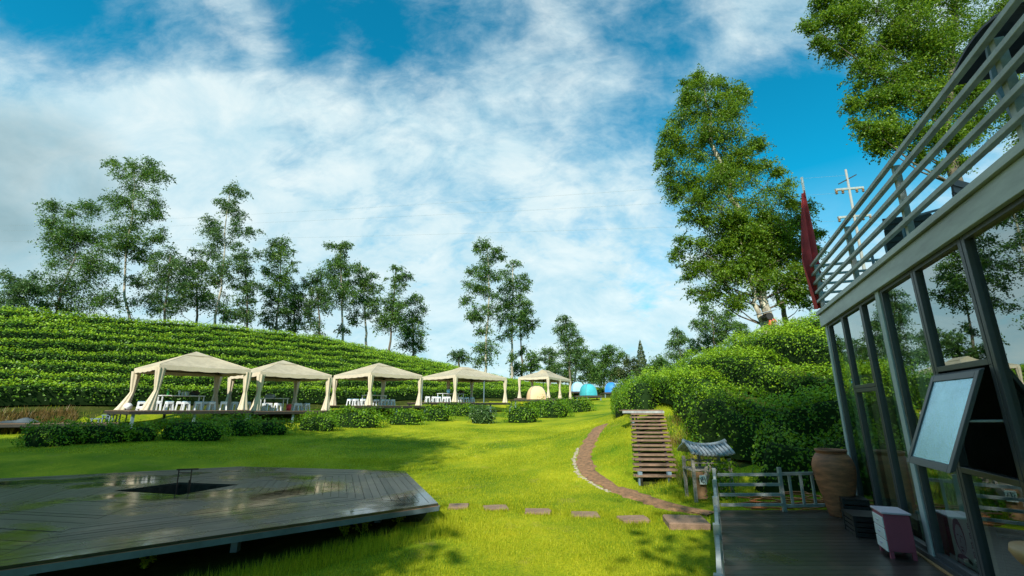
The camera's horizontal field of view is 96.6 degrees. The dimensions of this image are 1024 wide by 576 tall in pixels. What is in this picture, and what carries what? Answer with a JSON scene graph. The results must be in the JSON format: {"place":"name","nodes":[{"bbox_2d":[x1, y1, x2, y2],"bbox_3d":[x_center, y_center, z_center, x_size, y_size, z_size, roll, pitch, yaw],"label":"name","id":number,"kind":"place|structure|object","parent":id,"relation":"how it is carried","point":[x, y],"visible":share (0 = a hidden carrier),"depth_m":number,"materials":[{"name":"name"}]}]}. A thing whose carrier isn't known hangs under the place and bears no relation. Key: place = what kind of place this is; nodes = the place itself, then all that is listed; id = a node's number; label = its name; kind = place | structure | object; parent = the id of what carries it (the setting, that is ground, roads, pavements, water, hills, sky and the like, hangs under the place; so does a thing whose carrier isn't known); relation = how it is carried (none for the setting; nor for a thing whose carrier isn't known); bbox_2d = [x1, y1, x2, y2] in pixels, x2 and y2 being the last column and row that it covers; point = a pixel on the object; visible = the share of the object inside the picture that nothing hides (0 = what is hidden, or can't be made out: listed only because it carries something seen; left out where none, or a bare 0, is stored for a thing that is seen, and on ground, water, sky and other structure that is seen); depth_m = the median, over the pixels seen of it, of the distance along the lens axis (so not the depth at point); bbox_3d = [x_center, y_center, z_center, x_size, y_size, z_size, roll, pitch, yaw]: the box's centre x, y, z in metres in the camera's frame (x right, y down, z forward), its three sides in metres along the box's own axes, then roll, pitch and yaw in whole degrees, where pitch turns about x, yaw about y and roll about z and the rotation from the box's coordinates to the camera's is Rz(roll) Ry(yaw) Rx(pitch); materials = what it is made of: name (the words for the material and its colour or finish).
{"place":"outdoors","nodes":[
{"label":"outdoors","id":0,"kind":"place"},
{"bbox_2d":[0,404,78,434],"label":"dry grass","id":1,"kind":"structure","parent":0,"point":[59,411],"depth_m":22.64,"materials":[{"name":"plant"}]},
{"bbox_2d":[0,356,1023,575],"bbox_3d":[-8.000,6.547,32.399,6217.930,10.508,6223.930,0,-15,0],"label":"ground","id":2,"kind":"structure","parent":0,"point":[1008,517],"depth_m":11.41,"materials":[{"name":"plant"}]},
{"bbox_2d":[0,265,57,311],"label":"ridge tree","id":3,"kind":"object","parent":2,"relation":"on","point":[23,288],"visible":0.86,"depth_m":35.64,"materials":[{"name":"green plant"}]},
{"bbox_2d":[11,415,90,446],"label":"shrub","id":4,"kind":"object","parent":2,"relation":"on","point":[49,435],"visible":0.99,"depth_m":16.61,"materials":[{"name":"green plant"}]},
{"bbox_2d":[26,197,131,316],"bbox_3d":[-37.794,-2.094,40.092,10.126,12.608,6.712,0,-15,0],"label":"ridge tree","id":5,"kind":"object","parent":2,"relation":"on","point":[90,265],"visible":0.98,"depth_m":39.36,"materials":[{"name":"green plant"}]},
{"bbox_2d":[70,415,139,443],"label":"shrub","id":6,"kind":"object","parent":2,"relation":"on","point":[110,432],"visible":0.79,"depth_m":17.28,"materials":[{"name":"green plant"}]},
{"bbox_2d":[94,154,175,320],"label":"ridge tree","id":7,"kind":"object","parent":2,"relation":"on","point":[146,175],"visible":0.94,"depth_m":45.89,"materials":[{"name":"green plant"}]},
{"bbox_2d":[117,419,165,441],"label":"shrub","id":8,"kind":"object","parent":2,"relation":"on","point":[145,433],"visible":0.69,"depth_m":17.80,"materials":[{"name":"green plant"}]},
{"bbox_2d":[119,242,196,320],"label":"ridge tree","id":9,"kind":"object","parent":2,"relation":"on","point":[154,297],"visible":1,"depth_m":42.99,"materials":[{"name":"green plant"}]},
{"bbox_2d":[104,410,250,425],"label":"platform","id":10,"kind":"structure","parent":2,"relation":"on","point":[132,413],"depth_m":22.32,"materials":[{"name":"wood"}]},
{"bbox_2d":[114,352,251,409],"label":"pavilion","id":11,"kind":"structure","parent":10,"relation":"on","point":[195,364],"depth_m":24.24,"materials":[{"name":"fabric"}]},
{"bbox_2d":[149,411,238,440],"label":"shrub","id":12,"kind":"object","parent":2,"relation":"on","point":[202,429],"visible":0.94,"depth_m":18.26,"materials":[{"name":"green plant"}]},
{"bbox_2d":[160,255,234,324],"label":"ridge tree","id":13,"kind":"object","parent":2,"relation":"on","point":[203,299],"visible":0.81,"depth_m":47.80,"materials":[{"name":"green plant"}]},
{"bbox_2d":[0,466,439,575],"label":"terrace","id":14,"kind":"structure","parent":2,"relation":"on","point":[52,523],"depth_m":7.48,"materials":[{"name":"paint"}]},
{"bbox_2d":[187,176,269,324],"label":"ridge tree","id":15,"kind":"object","parent":2,"relation":"on","point":[222,270],"visible":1,"depth_m":49.18,"materials":[{"name":"green plant"}]},
{"bbox_2d":[213,409,262,435],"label":"shrub","id":16,"kind":"object","parent":2,"relation":"on","point":[245,427],"visible":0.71,"depth_m":20.00,"materials":[{"name":"green plant"}]},
{"bbox_2d":[222,265,266,328],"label":"ridge tree","id":17,"kind":"object","parent":2,"relation":"on","point":[247,290],"visible":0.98,"depth_m":48.38,"materials":[{"name":"green plant"}]},
{"bbox_2d":[250,414,298,434],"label":"shrub","id":18,"kind":"object","parent":2,"relation":"on","point":[273,428],"visible":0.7,"depth_m":20.70,"materials":[{"name":"green plant"}]},
{"bbox_2d":[0,304,555,383],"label":"tea hedge","id":19,"kind":"object","parent":2,"relation":"on","point":[82,315],"visible":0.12,"depth_m":38.51,"materials":[{"name":"green plant"}]},
{"bbox_2d":[257,234,305,332],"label":"ridge tree","id":20,"kind":"object","parent":2,"relation":"on","point":[279,279],"visible":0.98,"depth_m":52.60,"materials":[{"name":"green plant"}]},
{"bbox_2d":[0,315,565,385],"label":"tea hedge","id":21,"kind":"object","parent":2,"relation":"on","point":[151,329],"visible":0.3,"depth_m":40.05,"materials":[{"name":"green plant"}]},
{"bbox_2d":[0,357,567,391],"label":"tea hedge","id":22,"kind":"object","parent":2,"relation":"on","point":[56,368],"visible":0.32,"depth_m":27.46,"materials":[{"name":"green plant"}]},
{"bbox_2d":[0,366,568,392],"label":"tea hedge","id":23,"kind":"object","parent":2,"relation":"on","point":[118,380],"visible":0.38,"depth_m":29.54,"materials":[{"name":"green plant"}]},
{"bbox_2d":[0,345,568,389],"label":"tea hedge","id":24,"kind":"object","parent":2,"relation":"on","point":[129,359],"visible":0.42,"depth_m":30.61,"materials":[{"name":"green plant"}]},
{"bbox_2d":[247,410,334,420],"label":"platform","id":25,"kind":"structure","parent":2,"relation":"on","point":[281,412],"depth_m":26.39,"materials":[{"name":"wood"}]},
{"bbox_2d":[222,360,332,410],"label":"pavilion","id":26,"kind":"structure","parent":25,"relation":"on","point":[283,370],"depth_m":28.29,"materials":[{"name":"fabric"}]},
{"bbox_2d":[0,375,583,405],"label":"tea hedge","id":27,"kind":"object","parent":2,"relation":"on","point":[36,393],"visible":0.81,"depth_m":28.32,"materials":[{"name":"green plant"}]},
{"bbox_2d":[276,282,316,335],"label":"ridge tree","id":28,"kind":"object","parent":2,"relation":"on","point":[294,324],"visible":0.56,"depth_m":54.97,"materials":[{"name":"green plant"}]},
{"bbox_2d":[0,307,598,387],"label":"tea hedge","id":29,"kind":"object","parent":2,"relation":"on","point":[118,322],"visible":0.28,"depth_m":40.36,"materials":[{"name":"green plant"}]},
{"bbox_2d":[0,337,600,393],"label":"tea hedge","id":30,"kind":"object","parent":2,"relation":"on","point":[160,349],"visible":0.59,"depth_m":33.87,"materials":[{"name":"green plant"}]},
{"bbox_2d":[0,327,604,392],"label":"tea hedge","id":31,"kind":"object","parent":2,"relation":"on","point":[45,335],"visible":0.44,"depth_m":35.65,"materials":[{"name":"green plant"}]},
{"bbox_2d":[0,317,604,388],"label":"tea hedge","id":32,"kind":"object","parent":2,"relation":"on","point":[31,326],"visible":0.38,"depth_m":38.29,"materials":[{"name":"green plant"}]},
{"bbox_2d":[290,409,341,431],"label":"shrub","id":33,"kind":"object","parent":2,"relation":"on","point":[314,423],"visible":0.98,"depth_m":22.79,"materials":[{"name":"green plant"}]},
{"bbox_2d":[295,266,343,336],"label":"ridge tree","id":34,"kind":"object","parent":2,"relation":"on","point":[316,303],"visible":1,"depth_m":54.65,"materials":[{"name":"green plant"}]},
{"bbox_2d":[317,240,366,340],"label":"ridge tree","id":35,"kind":"object","parent":2,"relation":"on","point":[341,292],"visible":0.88,"depth_m":59.23,"materials":[{"name":"green plant"}]},
{"bbox_2d":[313,402,389,427],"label":"shrub","id":36,"kind":"object","parent":2,"relation":"on","point":[358,418],"visible":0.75,"depth_m":24.91,"materials":[{"name":"green plant"}]},
{"bbox_2d":[339,260,385,346],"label":"ridge tree","id":37,"kind":"object","parent":2,"relation":"on","point":[368,289],"visible":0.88,"depth_m":62.95,"materials":[{"name":"green plant"}]},
{"bbox_2d":[330,363,422,405],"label":"pavilion","id":38,"kind":"structure","parent":2,"relation":"on","point":[382,373],"depth_m":33.32,"materials":[{"name":"fabric"}]},
{"bbox_2d":[369,264,413,349],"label":"ridge tree","id":39,"kind":"object","parent":2,"relation":"on","point":[394,315],"visible":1,"depth_m":62.01,"materials":[{"name":"green plant"}]},
{"bbox_2d":[383,408,430,424],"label":"shrub","id":40,"kind":"object","parent":2,"relation":"on","point":[405,418],"visible":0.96,"depth_m":27.33,"materials":[{"name":"green plant"}]},
{"bbox_2d":[390,293,430,356],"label":"ridge tree","id":41,"kind":"object","parent":2,"relation":"on","point":[414,318],"visible":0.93,"depth_m":66.31,"materials":[{"name":"green plant"}]},
{"bbox_2d":[419,401,455,420],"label":"shrub","id":42,"kind":"object","parent":2,"relation":"on","point":[437,414],"visible":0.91,"depth_m":30.53,"materials":[{"name":"green plant"}]},
{"bbox_2d":[421,367,507,402],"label":"pavilion","id":43,"kind":"structure","parent":2,"relation":"on","point":[471,376],"depth_m":39.93,"materials":[{"name":"fabric"}]},
{"bbox_2d":[466,402,497,423],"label":"shrub","id":44,"kind":"object","parent":2,"relation":"on","point":[480,415],"visible":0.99,"depth_m":29.57,"materials":[{"name":"green plant"}]},
{"bbox_2d":[458,236,507,371],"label":"ridge tree","id":45,"kind":"object","parent":2,"relation":"on","point":[474,316],"visible":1,"depth_m":77.92,"materials":[{"name":"green plant"}]},
{"bbox_2d":[491,259,533,378],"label":"ridge tree","id":46,"kind":"object","parent":2,"relation":"on","point":[509,288],"visible":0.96,"depth_m":84.57,"materials":[{"name":"green plant"}]},
{"bbox_2d":[499,399,542,422],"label":"shrub","id":47,"kind":"object","parent":2,"relation":"on","point":[521,414],"visible":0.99,"depth_m":30.27,"materials":[{"name":"green plant"}]},
{"bbox_2d":[508,304,540,380],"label":"ridge tree","id":48,"kind":"object","parent":2,"relation":"on","point":[532,327],"visible":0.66,"depth_m":87.33,"materials":[{"name":"green plant"}]},
{"bbox_2d":[507,349,543,377],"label":"ridge tree","id":49,"kind":"object","parent":2,"relation":"on","point":[531,363],"visible":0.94,"depth_m":84.87,"materials":[{"name":"green plant"}]},
{"bbox_2d":[517,370,571,398],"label":"pavilion","id":50,"kind":"structure","parent":2,"relation":"on","point":[546,376],"depth_m":49.41,"materials":[{"name":"fabric"}]},
{"bbox_2d":[535,346,562,385],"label":"distant tree","id":51,"kind":"object","parent":2,"relation":"on","point":[551,353],"visible":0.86,"depth_m":71.41,"materials":[{"name":"green plant"}]},
{"bbox_2d":[526,394,576,417],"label":"shrub","id":52,"kind":"object","parent":2,"relation":"on","point":[547,409],"visible":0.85,"depth_m":34.76,"materials":[{"name":"green plant"}]},
{"bbox_2d":[548,314,587,385],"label":"distant tree","id":53,"kind":"object","parent":2,"relation":"on","point":[569,353],"visible":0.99,"depth_m":69.71,"materials":[{"name":"green plant"}]},
{"bbox_2d":[558,395,596,412],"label":"shrub","id":54,"kind":"object","parent":2,"relation":"on","point":[583,405],"visible":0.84,"depth_m":39.74,"materials":[{"name":"green plant"}]},
{"bbox_2d":[572,338,599,383],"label":"distant tree","id":55,"kind":"object","parent":2,"relation":"on","point":[591,371],"visible":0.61,"depth_m":72.86,"materials":[{"name":"green plant"}]},
{"bbox_2d":[594,344,629,382],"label":"distant tree","id":56,"kind":"object","parent":2,"relation":"on","point":[608,354],"visible":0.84,"depth_m":80.89,"materials":[{"name":"green plant"}]},
{"bbox_2d":[613,356,639,383],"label":"distant tree","id":57,"kind":"object","parent":2,"relation":"on","point":[627,365],"visible":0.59,"depth_m":78.65,"materials":[{"name":"green plant"}]},
{"bbox_2d":[609,367,660,417],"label":"wild bush","id":58,"kind":"object","parent":2,"relation":"on","point":[639,395],"visible":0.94,"depth_m":17.18,"materials":[{"name":"green plant"}]},
{"bbox_2d":[630,413,677,485],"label":"timber stairs","id":59,"kind":"structure","parent":2,"relation":"on","point":[668,474],"depth_m":12.54,"materials":[{"name":"wood"}]},
{"bbox_2d":[659,327,698,369],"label":"distant tree","id":60,"kind":"object","parent":2,"relation":"on","point":[676,342],"visible":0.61,"depth_m":61.78,"materials":[{"name":"green plant"}]},
{"bbox_2d":[665,362,704,442],"bbox_3d":[5.436,3.449,13.768,0.971,2.691,4.177,-2,-15,8],"label":"wild bush","id":61,"kind":"object","parent":2,"relation":"on","point":[681,405],"visible":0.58,"depth_m":13.59,"materials":[{"name":"green plant"}]},
{"bbox_2d":[663,514,711,529],"bbox_3d":[2.913,4.038,7.591,0.660,0.360,0.620,-2,-15,8],"label":"stone step","id":62,"kind":"object","parent":2,"relation":"on","point":[678,522],"visible":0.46,"depth_m":7.39,"materials":[{"name":"beige stone"}]},
{"bbox_2d":[663,406,748,489],"bbox_3d":[5.310,3.941,12.319,2.323,2.571,5.897,-4,-15,14],"label":"bush","id":63,"kind":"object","parent":2,"relation":"on","point":[674,441],"depth_m":12.50,"materials":[{"name":"green plant"}]},
{"bbox_2d":[677,439,735,502],"bbox_3d":[4.007,3.796,9.362,0.939,1.338,0.908,0,-15,0],"label":"shrine","id":64,"kind":"object","parent":2,"relation":"on","point":[721,448],"visible":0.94,"depth_m":9.17,"materials":[{"name":"grey wood"}]},
{"bbox_2d":[698,459,743,501],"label":"creeper","id":65,"kind":"object","parent":64,"relation":"attached to","point":[720,466],"visible":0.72,"depth_m":9.03,"materials":[{"name":"green plant"}]},
{"bbox_2d":[683,303,742,357],"bbox_3d":[16.935,5.083,38.116,5.047,8.460,3.245,0,-15,0],"label":"tree","id":66,"kind":"object","parent":2,"relation":"on","point":[720,333],"visible":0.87,"depth_m":38.20,"materials":[{"name":"green plant"}]},
{"bbox_2d":[619,362,843,446],"bbox_3d":[8.104,5.998,24.328,5.472,2.733,35.406,0,-15,2],"label":"bank hedge","id":67,"kind":"object","parent":2,"relation":"on","point":[827,412],"visible":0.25,"depth_m":11.46,"materials":[{"name":"green plant"}]},
{"bbox_2d":[652,63,829,328],"bbox_3d":[11.915,-4.701,23.914,8.809,16.408,4.615,0,-15,0],"label":"birch","id":68,"kind":"object","parent":2,"relation":"on","point":[729,169],"visible":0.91,"depth_m":23.58,"materials":[{"name":"green plant"}]},
{"bbox_2d":[710,219,773,332],"bbox_3d":[11.566,-0.176,22.602,2.970,7.137,2.727,-9,-17,30],"label":"birch","id":69,"kind":"object","parent":2,"relation":"on","point":[751,263],"visible":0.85,"depth_m":22.54,"materials":[{"name":"green plant"}]},
{"bbox_2d":[662,343,836,405],"bbox_3d":[9.751,5.331,24.991,4.868,2.591,33.585,-1,-15,3],"label":"bank hedge","id":70,"kind":"object","parent":2,"relation":"on","point":[769,376],"visible":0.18,"depth_m":13.67,"materials":[{"name":"green plant"}]},
{"bbox_2d":[684,375,825,460],"bbox_3d":[5.844,3.099,11.145,1.508,2.039,3.295,11,-18,-35],"label":"wild bush","id":71,"kind":"object","parent":2,"relation":"on","point":[719,419],"visible":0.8,"depth_m":10.91,"materials":[{"name":"green plant"}]},
{"bbox_2d":[691,318,832,370],"bbox_3d":[11.422,5.020,25.595,4.290,2.812,31.701,-1,-15,4],"label":"bank hedge","id":72,"kind":"object","parent":2,"relation":"on","point":[799,348],"visible":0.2,"depth_m":14.73,"materials":[{"name":"green plant"}]},
{"bbox_2d":[728,309,825,346],"bbox_3d":[13.064,4.751,26.165,3.594,3.157,29.896,-2,-15,6],"label":"bank hedge","id":73,"kind":"object","parent":2,"relation":"on","point":[799,321],"visible":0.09,"depth_m":17.23,"materials":[{"name":"green plant"}]},
{"bbox_2d":[745,219,814,322],"bbox_3d":[14.380,-0.320,24.332,4.420,7.849,2.679,0,-15,0],"label":"birch","id":74,"kind":"object","parent":2,"relation":"on","point":[802,306],"visible":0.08,"depth_m":23.90,"materials":[{"name":"green plant"}]},
{"bbox_2d":[738,491,825,509],"bbox_3d":[4.744,3.676,7.820,1.868,0.299,0.535,0,-15,0],"label":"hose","id":75,"kind":"object","parent":2,"relation":"on","point":[808,500],"visible":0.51,"depth_m":7.75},
{"bbox_2d":[751,414,846,492],"bbox_3d":[7.387,2.703,8.290,5.632,2.299,1.513,-8,-17,28],"label":"wild bush","id":76,"kind":"object","parent":2,"relation":"on","point":[788,457],"visible":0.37,"depth_m":8.84,"materials":[{"name":"green plant"}]},
{"bbox_2d":[720,510,947,575],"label":"deck","id":77,"kind":"structure","parent":2,"relation":"on","point":[790,543],"depth_m":5.32,"materials":[{"name":"grey wood"}]},
{"bbox_2d":[712,468,724,575],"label":"railing","id":78,"kind":"object","parent":77,"relation":"on","point":[717,532],"visible":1,"depth_m":3.83,"materials":[{"name":"silver metal"}]},
{"bbox_2d":[717,467,825,511],"bbox_3d":[4.322,3.244,7.362,1.985,0.660,0.085,1,-15,-3],"label":"railing","id":79,"kind":"object","parent":77,"relation":"on","point":[781,494],"visible":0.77,"depth_m":7.34,"materials":[{"name":"grey paint"}]},
{"bbox_2d":[811,448,856,517],"bbox_3d":[5.032,3.014,7.087,0.578,0.965,0.578,0,-15,0],"label":"jar","id":80,"kind":"object","parent":77,"relation":"on","point":[834,472],"visible":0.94,"depth_m":6.93,"materials":[{"name":"ceramic"}]},
{"bbox_2d":[839,495,870,520],"bbox_3d":[5.064,3.264,6.752,0.330,0.312,0.390,-6,-16,23],"label":"crate","id":81,"kind":"object","parent":77,"relation":"on","point":[861,503],"visible":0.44,"depth_m":6.63,"materials":[{"name":"black plastic"}]},
{"bbox_2d":[842,509,876,537],"bbox_3d":[4.635,3.093,5.982,0.370,0.252,0.450,-5,-16,19],"label":"crate","id":82,"kind":"object","parent":77,"relation":"on","point":[861,524],"visible":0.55,"depth_m":5.87,"materials":[{"name":"black plastic"}]},
{"bbox_2d":[870,505,917,560],"bbox_3d":[4.326,2.768,5.174,0.282,0.470,0.390,-6,-16,21],"label":"cabinet","id":83,"kind":"object","parent":77,"relation":"on","point":[893,528],"visible":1,"depth_m":5.04,"materials":[{"name":"pink paint"}]},
{"bbox_2d":[1008,541,1023,564],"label":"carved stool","id":84,"kind":"object","parent":77,"relation":"on","point":[1016,549],"visible":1,"depth_m":2.84,"materials":[{"name":"beige wood"}]},
{"bbox_2d":[834,169,871,268],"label":"utility pole","id":85,"kind":"object","parent":2,"relation":"on","point":[849,189],"visible":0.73,"depth_m":41.44,"materials":[{"name":"concrete"}]},
{"bbox_2d":[791,0,1023,192],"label":"broadleaf tree","id":86,"kind":"object","parent":2,"relation":"on","point":[903,33],"visible":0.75,"depth_m":16.84,"materials":[{"name":"green plant"}]},
{"bbox_2d":[810,0,1023,575],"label":"glass building","id":87,"kind":"structure","parent":2,"relation":"on","point":[922,323],"depth_m":4.87,"materials":[{"name":"paint"}]},
{"bbox_2d":[800,177,825,308],"bbox_3d":[5.521,-0.835,8.521,0.292,2.740,0.139,0,-15,0],"label":"parasol","id":88,"kind":"object","parent":87,"relation":"attached to","point":[809,248],"visible":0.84,"depth_m":8.50,"materials":[{"name":"red fabric"}]},
{"bbox_2d":[828,316,875,510],"bbox_3d":[5.326,1.937,7.117,0.334,2.925,0.829,-1,-15,4],"label":"window pane","id":89,"kind":"structure","parent":87,"relation":"in","point":[853,425],"depth_m":7.20,"materials":[{"name":"glass"}]},
{"bbox_2d":[841,304,875,388],"bbox_3d":[4.992,0.857,6.545,0.362,1.125,0.899,-1,-15,3],"label":"window frame","id":90,"kind":"structure","parent":87,"relation":"in","point":[847,322],"depth_m":6.80,"materials":[{"name":"grey metal"}]},
{"bbox_2d":[855,387,899,507],"bbox_3d":[4.992,2.273,6.174,0.362,1.795,0.899,-1,-15,3],"label":"window frame","id":91,"kind":"structure","parent":87,"relation":"in","point":[880,498],"depth_m":6.45,"materials":[{"name":"grey metal"}]},
{"bbox_2d":[859,294,927,551],"bbox_3d":[4.696,1.541,5.609,0.070,2.925,0.645,-6,-16,21],"label":"window frame","id":92,"kind":"structure","parent":87,"relation":"in","point":[900,489],"depth_m":5.84,"materials":[{"name":"grey metal"}]},
{"bbox_2d":[871,213,931,264],"bbox_3d":[5.623,-0.479,6.535,0.595,0.942,0.609,-5,-16,19],"label":"balcony chair","id":93,"kind":"object","parent":87,"relation":"on","point":[897,238],"visible":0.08,"depth_m":6.40,"materials":[{"name":"metal"}]},
{"bbox_2d":[879,269,935,442],"bbox_3d":[4.344,0.832,4.896,0.070,1.915,0.950,-6,-16,21],"label":"window frame","id":94,"kind":"structure","parent":87,"relation":"in","point":[897,355],"depth_m":5.24,"materials":[{"name":"grey metal"}]},
{"bbox_2d":[916,465,982,575],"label":"window frame","id":95,"kind":"structure","parent":87,"relation":"in","point":[940,554],"depth_m":4.82,"materials":[{"name":"grey metal"}]},
{"bbox_2d":[912,237,992,372],"bbox_3d":[3.981,0.193,4.134,0.070,1.065,0.970,-6,-16,21],"label":"window frame","id":96,"kind":"structure","parent":87,"relation":"in","point":[923,296],"depth_m":4.40,"materials":[{"name":"grey metal"}]},
{"bbox_2d":[945,508,978,572],"bbox_3d":[4.426,2.473,4.459,0.010,0.480,0.560,-6,-16,21],"label":"poster","id":97,"kind":"object","parent":87,"relation":"attached to","point":[961,539],"visible":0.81,"depth_m":4.50,"materials":[{"name":"paper"}]},
{"bbox_2d":[952,1,1023,117],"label":"balcony chair","id":98,"kind":"object","parent":87,"relation":"on","point":[1018,43],"visible":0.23,"depth_m":3.64,"materials":[{"name":"metal"}]},
{"bbox_2d":[958,466,1023,575],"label":"window frame","id":99,"kind":"structure","parent":87,"relation":"in","point":[965,473],"depth_m":4.03,"materials":[{"name":"grey metal"}]},
{"bbox_2d":[960,194,1023,477],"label":"window frame","id":100,"kind":"structure","parent":87,"relation":"in","point":[1009,396],"depth_m":3.53,"materials":[{"name":"grey metal"}]},
{"bbox_2d":[989,364,1023,480],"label":"window frame","id":101,"kind":"structure","parent":87,"relation":"in","point":[998,392],"depth_m":3.48,"materials":[{"name":"grey metal"}]},
{"bbox_2d":[0,0,1023,387],"label":"sky","id":102,"kind":"structure","parent":0,"point":[327,106],"materials":[{"name":"blue"}]},
{"bbox_2d":[575,424,713,516],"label":"path","id":103,"kind":"structure","parent":0,"point":[586,466],"depth_m":11.11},
{"bbox_2d":[638,418,666,486],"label":"soil","id":104,"kind":"structure","parent":0,"point":[650,480],"depth_m":12.59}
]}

